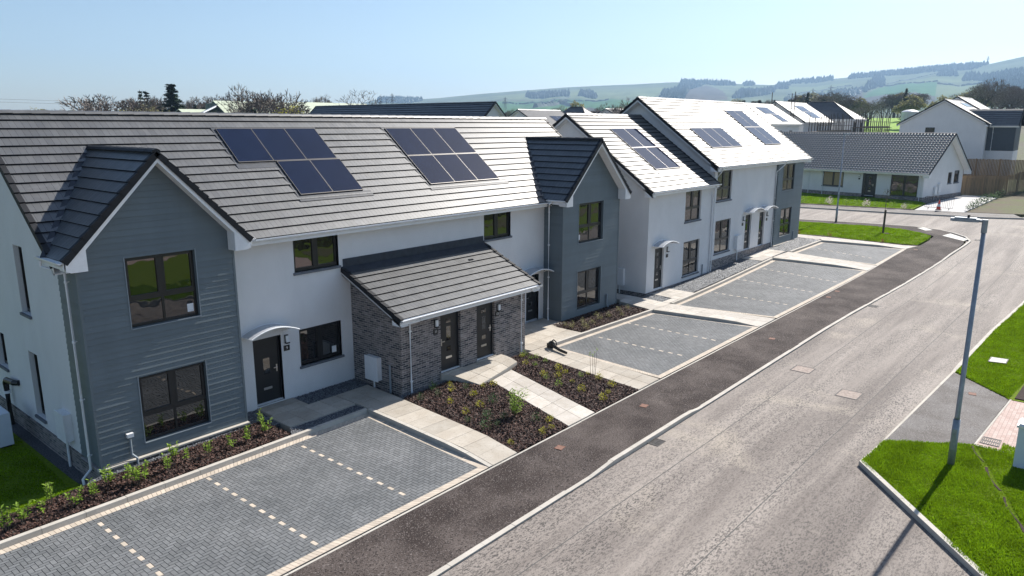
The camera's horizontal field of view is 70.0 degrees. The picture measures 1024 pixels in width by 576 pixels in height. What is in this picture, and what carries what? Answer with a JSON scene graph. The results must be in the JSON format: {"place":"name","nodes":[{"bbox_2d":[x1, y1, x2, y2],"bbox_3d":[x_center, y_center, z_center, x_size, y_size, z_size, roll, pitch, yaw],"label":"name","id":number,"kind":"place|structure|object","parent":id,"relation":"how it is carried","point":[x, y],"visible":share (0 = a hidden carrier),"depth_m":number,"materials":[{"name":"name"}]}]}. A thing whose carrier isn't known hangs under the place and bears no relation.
{"place":"outdoors","nodes":[
{"label":"outdoors","id":0,"kind":"place"},
{"bbox_2d":[0,432,86,513],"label":"lawn","id":1,"kind":"structure","parent":0,"point":[65,478],"depth_m":18.94,"materials":[{"name":"green plant"}]},
{"bbox_2d":[0,406,13,447],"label":"heat pump","id":2,"kind":"object","parent":1,"relation":"on","point":[6,437],"visible":1,"depth_m":20.57,"materials":[{"name":"white metal"}]},
{"bbox_2d":[290,405,363,434],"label":"gravel","id":3,"kind":"structure","parent":0,"point":[323,418],"depth_m":21.54,"materials":[{"name":"grey gravel"}]},
{"bbox_2d":[295,378,369,403],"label":"gravel","id":4,"kind":"structure","parent":0,"point":[339,390],"depth_m":23.81,"materials":[{"name":"grey gravel"}]},
{"bbox_2d":[258,385,516,464],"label":"slab path","id":5,"kind":"structure","parent":0,"point":[290,412],"depth_m":21.86,"materials":[{"name":"beige concrete"}]},
{"bbox_2d":[444,354,516,384],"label":"slab path","id":6,"kind":"structure","parent":0,"point":[480,373],"depth_m":25.47,"materials":[{"name":"beige concrete"}]},
{"bbox_2d":[0,0,1023,110],"label":"sky","id":7,"kind":"structure","parent":0,"point":[53,50],"materials":[{"name":"blue"}]},
{"bbox_2d":[493,370,593,425],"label":"slab path","id":8,"kind":"structure","parent":0,"point":[566,411],"depth_m":23.34,"materials":[{"name":"beige concrete"}]},
{"bbox_2d":[510,352,637,412],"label":"bark mulch","id":9,"kind":"object","parent":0,"point":[594,401],"visible":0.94,"depth_m":24.75,"materials":[{"name":"brown wood"}]},
{"bbox_2d":[525,318,657,389],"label":"slab path","id":10,"kind":"structure","parent":0,"point":[540,334],"depth_m":27.41,"materials":[{"name":"beige concrete"}]},
{"bbox_2d":[552,303,646,332],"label":"bark mulch","id":11,"kind":"object","parent":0,"point":[603,321],"visible":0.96,"depth_m":32.89,"materials":[{"name":"brown wood"}]},
{"bbox_2d":[287,219,963,575],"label":"footway","id":12,"kind":"structure","parent":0,"point":[431,536],"depth_m":19.81,"materials":[{"name":"grey asphalt"}]},
{"bbox_2d":[279,126,1023,433],"bbox_3d":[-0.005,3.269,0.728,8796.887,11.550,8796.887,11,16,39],"label":"ground","id":13,"kind":"structure","parent":0,"point":[1020,154],"depth_m":92.66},
{"bbox_2d":[12,422,90,484],"bbox_3d":[-14.033,4.360,21.263,10.000,0.629,0.300,11,16,39],"label":"gravel base","id":14,"kind":"object","parent":13,"relation":"on","point":[51,456],"visible":0.52,"depth_m":20.24,"materials":[{"name":"grey gravel"}]},
{"bbox_2d":[55,93,162,111],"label":"tree","id":15,"kind":"object","parent":13,"relation":"on","point":[88,105],"visible":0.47,"depth_m":127.02,"materials":[{"name":"brown plant"}]},
{"bbox_2d":[0,421,290,540],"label":"bark mulch","id":16,"kind":"object","parent":13,"relation":"on","point":[21,526],"visible":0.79,"depth_m":17.92,"materials":[{"name":"brown wood"}]},
{"bbox_2d":[159,84,190,111],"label":"conifer tree","id":17,"kind":"object","parent":13,"relation":"on","point":[173,101],"visible":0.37,"depth_m":140.79,"materials":[{"name":"green plant"}]},
{"bbox_2d":[1,414,488,575],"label":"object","id":18,"kind":"object","parent":13,"relation":"on","point":[221,532],"visible":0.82,"depth_m":15.38,"materials":[{"name":"grey"}]},
{"bbox_2d":[0,408,367,549],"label":"kerb","id":19,"kind":"structure","parent":18,"relation":"on","point":[41,530],"depth_m":17.68,"materials":[{"name":"concrete"}]},
{"bbox_2d":[0,413,488,575],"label":"parking area","id":20,"kind":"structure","parent":18,"relation":"on","point":[386,470],"depth_m":16.61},
{"bbox_2d":[368,408,492,467],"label":"kerb","id":21,"kind":"structure","parent":18,"relation":"on","point":[424,434],"depth_m":20.43,"materials":[{"name":"concrete"}]},
{"bbox_2d":[216,84,286,112],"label":"tree","id":22,"kind":"object","parent":13,"relation":"on","point":[266,108],"visible":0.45,"depth_m":122.53,"materials":[{"name":"brown plant"}]},
{"bbox_2d":[202,101,324,112],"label":"farm shed","id":23,"kind":"structure","parent":13,"relation":"on","point":[211,106],"depth_m":126.24,"materials":[{"name":"metal"}]},
{"bbox_2d":[227,88,310,113],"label":"tree","id":24,"kind":"object","parent":13,"relation":"on","point":[283,105],"visible":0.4,"depth_m":125.78,"materials":[{"name":"brown plant"}]},
{"bbox_2d":[0,109,631,484],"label":"apartment building","id":25,"kind":"structure","parent":13,"relation":"on","point":[184,279],"depth_m":22.57,"materials":[{"name":"grey tile"}]},
{"bbox_2d":[2,377,19,424],"bbox_3d":[-14.927,3.464,21.920,0.940,1.611,0.239,8,15,32],"label":"insulated pipe","id":26,"kind":"object","parent":25,"relation":"attached to","point":[7,381],"visible":0.97,"depth_m":22.02,"materials":[{"name":"black plastic"}]},
{"bbox_2d":[18,246,31,319],"bbox_3d":[-13.271,-0.185,19.928,0.820,1.975,0.245,11,16,39],"label":"window","id":27,"kind":"structure","parent":25,"relation":"in","point":[20,250],"depth_m":20.12,"materials":[{"name":"black"}]},
{"bbox_2d":[34,354,46,423],"bbox_3d":[-13.290,2.760,20.597,0.820,1.995,0.245,11,16,39],"label":"window","id":28,"kind":"structure","parent":25,"relation":"in","point":[37,416],"depth_m":20.80,"materials":[{"name":"black"}]},
{"bbox_2d":[123,249,201,329],"bbox_3d":[-8.991,-0.004,18.827,0.190,1.838,1.820,11,16,39],"label":"window","id":29,"kind":"structure","parent":25,"relation":"in","point":[160,287],"depth_m":18.84,"materials":[{"name":"black glass"}]},
{"bbox_2d":[137,360,211,443],"bbox_3d":[-8.989,2.995,19.503,0.190,1.818,1.820,11,16,39],"label":"window","id":30,"kind":"structure","parent":25,"relation":"in","point":[173,400],"depth_m":19.52,"materials":[{"name":"black glass"}]},
{"bbox_2d":[252,335,283,405],"bbox_3d":[-7.550,2.523,22.540,0.120,2.100,0.950,11,16,39],"label":"door","id":31,"kind":"structure","parent":25,"relation":"in","point":[266,352],"depth_m":22.58,"materials":[{"name":"black"}]},
{"bbox_2d":[293,235,340,275],"bbox_3d":[-6.229,-1.134,23.201,0.205,1.225,1.770,11,16,39],"label":"window","id":32,"kind":"structure","parent":25,"relation":"in","point":[320,252],"depth_m":23.23,"materials":[{"name":"black"}]},
{"bbox_2d":[299,321,344,368],"bbox_3d":[-6.243,1.811,23.846,0.205,1.275,1.700,11,16,39],"label":"window","id":33,"kind":"structure","parent":25,"relation":"in","point":[319,342],"depth_m":23.86,"materials":[{"name":"black glass"}]},
{"bbox_2d":[440,311,459,372],"bbox_3d":[-2.163,1.783,24.976,0.120,2.100,0.950,11,16,39],"label":"door","id":34,"kind":"structure","parent":25,"relation":"in","point":[448,322],"depth_m":25.03,"materials":[{"name":"black"}]},
{"bbox_2d":[477,302,493,359],"bbox_3d":[-1.017,1.490,26.297,0.120,2.100,0.945,11,16,39],"label":"door","id":35,"kind":"structure","parent":25,"relation":"in","point":[484,311],"depth_m":26.36,"materials":[{"name":"black"}]},
{"bbox_2d":[483,212,511,241],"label":"window","id":36,"kind":"structure","parent":25,"relation":"in","point":[496,225],"depth_m":29.71,"materials":[{"name":"black"}]},
{"bbox_2d":[526,274,536,321],"bbox_3d":[0.803,0.430,32.172,0.120,2.080,0.870,11,16,39],"label":"door","id":37,"kind":"structure","parent":25,"relation":"in","point":[530,296],"depth_m":32.30,"materials":[{"name":"black wood"}]},
{"bbox_2d":[576,267,600,310],"bbox_3d":[3.474,-0.011,33.615,0.190,1.810,1.930,11,16,39],"label":"window","id":38,"kind":"structure","parent":25,"relation":"in","point":[587,280],"depth_m":33.70,"materials":[{"name":"black glass"}]},
{"bbox_2d":[578,201,603,243],"bbox_3d":[3.511,-2.991,32.990,0.190,1.820,1.990,11,16,39],"label":"window","id":39,"kind":"structure","parent":25,"relation":"in","point":[589,227],"depth_m":33.07,"materials":[{"name":"black"}]},
{"bbox_2d":[309,101,506,116],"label":"house","id":40,"kind":"structure","parent":13,"relation":"on","point":[488,108],"depth_m":74.59,"materials":[{"name":"grey concrete"}]},
{"bbox_2d":[404,380,567,453],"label":"bark mulch","id":41,"kind":"object","parent":13,"relation":"on","point":[501,406],"visible":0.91,"depth_m":22.21,"materials":[{"name":"brown wood"}]},
{"bbox_2d":[508,109,564,124],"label":"house","id":42,"kind":"structure","parent":13,"relation":"on","point":[552,117],"depth_m":111.32,"materials":[{"name":"grey concrete"}]},
{"bbox_2d":[283,249,904,575],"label":"edging","id":43,"kind":"object","parent":13,"relation":"on","point":[304,565],"visible":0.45,"depth_m":19.37,"materials":[{"name":"concrete"}]},
{"bbox_2d":[552,113,721,297],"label":"semi detached house","id":44,"kind":"structure","parent":13,"relation":"on","point":[665,221],"depth_m":38.43,"materials":[{"name":"white paint"}]},
{"bbox_2d":[653,248,661,289],"bbox_3d":[7.519,-1.026,37.922,0.120,2.160,0.940,11,16,39],"label":"door","id":45,"kind":"structure","parent":44,"relation":"in","point":[658,252],"depth_m":38.02,"materials":[{"name":"black"}]},
{"bbox_2d":[681,239,698,277],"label":"window","id":46,"kind":"structure","parent":44,"relation":"in","point":[690,249],"depth_m":40.64,"materials":[{"name":"black"}]},
{"bbox_2d":[684,190,701,223],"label":"window","id":47,"kind":"structure","parent":44,"relation":"in","point":[692,205],"depth_m":39.98,"materials":[{"name":"black"}]},
{"bbox_2d":[428,219,970,575],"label":"kerb","id":48,"kind":"structure","parent":13,"relation":"on","point":[626,453],"depth_m":20.15,"materials":[{"name":"concrete"}]},
{"bbox_2d":[618,96,813,271],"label":"semi detached house","id":49,"kind":"structure","parent":13,"relation":"on","point":[750,160],"depth_m":45.97,"materials":[{"name":"grey concrete"}]},
{"bbox_2d":[713,218,729,255],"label":"window","id":50,"kind":"structure","parent":49,"relation":"in","point":[722,226],"depth_m":43.40,"materials":[{"name":"black"}]},
{"bbox_2d":[716,170,731,202],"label":"window","id":51,"kind":"structure","parent":49,"relation":"in","point":[723,193],"depth_m":42.72,"materials":[{"name":"black"}]},
{"bbox_2d":[779,207,791,236],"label":"window","id":52,"kind":"structure","parent":49,"relation":"in","point":[785,222],"depth_m":50.56,"materials":[{"name":"black"}]},
{"bbox_2d":[782,163,795,190],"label":"window","id":53,"kind":"structure","parent":49,"relation":"in","point":[788,173],"depth_m":49.88,"materials":[{"name":"black"}]},
{"bbox_2d":[745,103,803,131],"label":"house","id":54,"kind":"structure","parent":13,"relation":"on","point":[776,117],"depth_m":98.94,"materials":[{"name":"grey tile"}]},
{"bbox_2d":[772,101,832,131],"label":"house","id":55,"kind":"structure","parent":13,"relation":"on","point":[802,112],"depth_m":113.96,"materials":[{"name":"grey concrete"}]},
{"bbox_2d":[761,275,859,319],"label":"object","id":56,"kind":"object","parent":13,"relation":"on","point":[802,305],"visible":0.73,"depth_m":35.84,"materials":[{"name":"grey"}]},
{"bbox_2d":[671,257,772,303],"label":"kerb","id":57,"kind":"structure","parent":56,"relation":"on","point":[720,282],"depth_m":39.86,"materials":[{"name":"concrete"}]},
{"bbox_2d":[676,260,866,317],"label":"parking area","id":58,"kind":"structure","parent":56,"relation":"on","point":[774,289],"depth_m":39.04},
{"bbox_2d":[773,257,867,270],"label":"kerb","id":59,"kind":"structure","parent":13,"relation":"on","point":[810,262],"depth_m":44.94,"materials":[{"name":"concrete"}]},
{"bbox_2d":[808,114,852,131],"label":"fence","id":60,"kind":"object","parent":13,"relation":"on","point":[835,126],"visible":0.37,"depth_m":114.77,"materials":[{"name":"wood"}]},
{"bbox_2d":[807,101,866,131],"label":"house","id":61,"kind":"structure","parent":13,"relation":"on","point":[827,108],"depth_m":125.42,"materials":[{"name":"white"}]},
{"bbox_2d":[798,221,930,244],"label":"grass verge","id":62,"kind":"object","parent":13,"relation":"on","point":[904,241],"depth_m":54.03,"materials":[{"name":"green plant"}]},
{"bbox_2d":[851,111,891,131],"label":"fence","id":63,"kind":"object","parent":13,"relation":"on","point":[874,127],"visible":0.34,"depth_m":125.60,"materials":[{"name":"brown wood"}]},
{"bbox_2d":[779,131,971,202],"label":"bungalow","id":64,"kind":"object","parent":13,"relation":"on","point":[913,166],"visible":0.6,"depth_m":80.71,"materials":[{"name":"grey tile"}]},
{"bbox_2d":[821,171,843,186],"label":"window","id":65,"kind":"structure","parent":64,"relation":"in","point":[830,178],"depth_m":83.51,"materials":[{"name":"black"}]},
{"bbox_2d":[890,175,918,197],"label":"window","id":66,"kind":"structure","parent":64,"relation":"in","point":[902,185],"depth_m":77.65,"materials":[{"name":"black"}]},
{"bbox_2d":[763,83,1023,117],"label":"woodland","id":67,"kind":"object","parent":13,"relation":"on","point":[849,103],"visible":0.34,"depth_m":242.76,"materials":[{"name":"green plant"}]},
{"bbox_2d":[892,93,927,113],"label":"tree","id":68,"kind":"object","parent":13,"relation":"on","point":[909,105],"visible":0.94,"depth_m":192.13,"materials":[{"name":"green plant"}]},
{"bbox_2d":[800,204,1020,217],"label":"footway","id":69,"kind":"structure","parent":13,"relation":"on","point":[930,212],"depth_m":67.83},
{"bbox_2d":[800,207,1023,219],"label":"kerb","id":70,"kind":"structure","parent":13,"relation":"on","point":[912,213],"depth_m":66.56,"materials":[{"name":"concrete"}]},
{"bbox_2d":[962,77,1014,106],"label":"tree","id":71,"kind":"object","parent":13,"relation":"on","point":[975,92],"visible":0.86,"depth_m":204.15,"materials":[{"name":"brown plant"}]},
{"bbox_2d":[963,158,1023,179],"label":"timber fence","id":72,"kind":"object","parent":13,"relation":"on","point":[982,166],"visible":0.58,"depth_m":85.31,"materials":[{"name":"brown wood"}]},
{"bbox_2d":[992,85,1023,108],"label":"tree","id":73,"kind":"object","parent":13,"relation":"on","point":[1005,99],"visible":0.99,"depth_m":193.23,"materials":[{"name":"brown plant"}]},
{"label":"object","id":74,"kind":"structure","parent":13,"relation":"on","visible":0},
{"bbox_2d":[793,242,905,264],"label":"parking area","id":75,"kind":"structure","parent":74,"relation":"on","point":[871,255],"depth_m":48.73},
{"bbox_2d":[364,57,1023,117],"bbox_3d":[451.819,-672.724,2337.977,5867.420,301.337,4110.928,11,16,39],"label":"hills","id":76,"kind":"structure","parent":0,"point":[615,94],"depth_m":2634.48,"materials":[{"name":"green plant"}]},
{"bbox_2d":[377,95,422,102],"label":"hillside wood","id":77,"kind":"object","parent":76,"relation":"on","point":[402,99],"visible":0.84,"depth_m":3091.39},
{"bbox_2d":[525,88,569,98],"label":"hillside wood","id":78,"kind":"object","parent":76,"relation":"on","point":[541,94],"visible":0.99,"depth_m":2772.50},
{"bbox_2d":[660,78,735,97],"bbox_3d":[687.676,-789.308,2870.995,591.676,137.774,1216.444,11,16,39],"label":"hillside wood","id":79,"kind":"object","parent":76,"relation":"on","point":[685,86],"visible":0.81,"depth_m":3131.52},
{"bbox_2d":[732,85,775,97],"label":"hillside wood","id":80,"kind":"object","parent":76,"relation":"on","point":[741,92],"visible":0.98,"depth_m":2501.33,"materials":[{"name":"plant"}]},
{"bbox_2d":[790,74,833,83],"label":"hillside wood","id":81,"kind":"object","parent":76,"relation":"on","point":[817,79],"visible":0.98,"depth_m":3137.68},
{"bbox_2d":[783,86,863,101],"bbox_3d":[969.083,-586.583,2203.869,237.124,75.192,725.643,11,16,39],"label":"hillside wood","id":82,"kind":"object","parent":76,"relation":"on","point":[851,91],"visible":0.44,"depth_m":2211.62,"materials":[{"name":"plant"}]},
{"bbox_2d":[862,73,885,91],"bbox_3d":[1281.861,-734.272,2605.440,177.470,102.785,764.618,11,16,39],"label":"hillside wood","id":83,"kind":"object","parent":76,"relation":"on","point":[876,81],"visible":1,"depth_m":2516.42,"materials":[{"name":"plant"}]},
{"bbox_2d":[848,61,988,78],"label":"hillside wood","id":84,"kind":"object","parent":76,"relation":"on","point":[940,67],"visible":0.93,"depth_m":2943.09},
{"bbox_2d":[962,66,1023,91],"bbox_3d":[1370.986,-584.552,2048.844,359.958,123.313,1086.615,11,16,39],"label":"hillside wood","id":85,"kind":"object","parent":76,"relation":"on","point":[1013,76],"visible":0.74,"depth_m":2131.36,"materials":[{"name":"plant"}]},
{"bbox_2d":[630,328,757,379],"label":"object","id":86,"kind":"object","parent":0,"point":[701,357],"visible":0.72,"depth_m":27.71,"materials":[{"name":"grey concrete"}]},
{"bbox_2d":[555,309,652,344],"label":"kerb","id":87,"kind":"structure","parent":86,"relation":"on","point":[591,331],"depth_m":31.44,"materials":[{"name":"concrete"}]},
{"bbox_2d":[557,312,758,378],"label":"parking area","id":88,"kind":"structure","parent":86,"relation":"on","point":[658,345],"depth_m":29.59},
{"bbox_2d":[653,309,759,327],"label":"kerb","id":89,"kind":"structure","parent":86,"relation":"on","point":[697,316],"depth_m":33.16,"materials":[{"name":"concrete"}]},
{"bbox_2d":[617,288,774,325],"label":"slab path","id":90,"kind":"structure","parent":0,"point":[672,294],"depth_m":34.76,"materials":[{"name":"beige concrete"}]},
{"bbox_2d":[668,259,761,292],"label":"gravel","id":91,"kind":"structure","parent":0,"point":[703,283],"depth_m":41.27,"materials":[{"name":"grey gravel"}]},
{"bbox_2d":[441,208,1023,575],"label":"road","id":92,"kind":"structure","parent":0,"point":[830,507],"depth_m":18.77,"materials":[{"name":"grey asphalt"}]},
{"bbox_2d":[517,251,1019,575],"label":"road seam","id":93,"kind":"object","parent":92,"relation":"on","point":[744,416],"visible":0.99,"depth_m":19.57,"materials":[{"name":"grey asphalt"}]},
{"bbox_2d":[859,461,985,575],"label":"kerb","id":94,"kind":"structure","parent":92,"relation":"on","point":[915,513],"depth_m":16.27,"materials":[{"name":"concrete"}]},
{"bbox_2d":[952,301,1023,372],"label":"kerb","id":95,"kind":"structure","parent":92,"relation":"on","point":[971,352],"depth_m":30.28,"materials":[{"name":"concrete"}]},
{"bbox_2d":[765,237,816,251],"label":"gravel","id":96,"kind":"structure","parent":0,"point":[795,243],"depth_m":50.08,"materials":[{"name":"grey gravel"}]},
{"bbox_2d":[742,249,874,269],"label":"slab path","id":97,"kind":"structure","parent":0,"point":[764,254],"depth_m":46.03,"materials":[{"name":"beige concrete"}]},
{"bbox_2d":[798,234,915,248],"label":"slab path","id":98,"kind":"structure","parent":0,"point":[845,240],"depth_m":51.95,"materials":[{"name":"beige concrete"}]},
{"bbox_2d":[801,192,924,208],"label":"grass","id":99,"kind":"structure","parent":0,"point":[816,198],"depth_m":76.89,"materials":[{"name":"green plant"}]},
{"bbox_2d":[863,118,900,131],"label":"field","id":100,"kind":"structure","parent":0,"point":[893,122],"depth_m":215.63,"materials":[{"name":"green plant"}]},
{"bbox_2d":[855,99,889,125],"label":"tree","id":101,"kind":"object","parent":100,"relation":"on","point":[868,108],"visible":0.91,"depth_m":197.12,"materials":[{"name":"brown plant"}]},
{"bbox_2d":[861,438,1023,575],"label":"grass","id":102,"kind":"structure","parent":0,"point":[887,465],"depth_m":17.51,"materials":[{"name":"green plant"}]},
{"bbox_2d":[886,372,1008,443],"bbox_3d":[13.779,3.881,22.604,1.949,0.200,7.967,11,17,41],"label":"footway crossing","id":103,"kind":"object","parent":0,"point":[931,417],"visible":0.79,"depth_m":22.27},
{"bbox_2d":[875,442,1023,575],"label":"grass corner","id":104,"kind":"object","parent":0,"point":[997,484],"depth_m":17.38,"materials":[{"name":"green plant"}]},
{"bbox_2d":[947,215,988,465],"bbox_3d":[11.125,1.427,18.471,0.806,6.560,0.250,11,16,39],"label":"street lamp","id":105,"kind":"object","parent":104,"relation":"on","point":[955,429],"visible":0.94,"depth_m":18.20,"materials":[{"name":"metal"}]},
{"bbox_2d":[1013,418,1023,468],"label":"utility cabinet","id":106,"kind":"object","parent":104,"relation":"on","point":[1018,461],"visible":1,"depth_m":18.69,"materials":[{"name":"white"}]},
{"bbox_2d":[915,195,995,211],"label":"driveway","id":107,"kind":"structure","parent":0,"point":[961,202],"depth_m":73.73,"materials":[{"name":"white concrete"}]},
{"bbox_2d":[896,99,1023,174],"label":"detached house","id":108,"kind":"structure","parent":0,"point":[991,134],"depth_m":89.92,"materials":[{"name":"white paint"}]},
{"bbox_2d":[955,303,1023,402],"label":"grass verge","id":109,"kind":"object","parent":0,"point":[1013,396],"depth_m":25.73,"materials":[{"name":"green plant"}]},
{"bbox_2d":[967,180,1023,216],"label":"grass bank","id":110,"kind":"structure","parent":0,"point":[1013,203],"depth_m":71.88,"materials":[{"name":"plant"}]},
{"bbox_2d":[961,175,1007,195],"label":"timber fence","id":111,"kind":"object","parent":110,"relation":"on","point":[985,184],"visible":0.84,"depth_m":82.65,"materials":[{"name":"brown wood"}]},
{"bbox_2d":[1005,171,1023,194],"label":"timber fence","id":112,"kind":"object","parent":110,"relation":"on","point":[1017,181],"visible":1,"depth_m":82.67,"materials":[{"name":"brown wood"}]},
{"bbox_2d":[976,400,1023,451],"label":"block drive","id":113,"kind":"structure","parent":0,"point":[1004,428],"depth_m":21.31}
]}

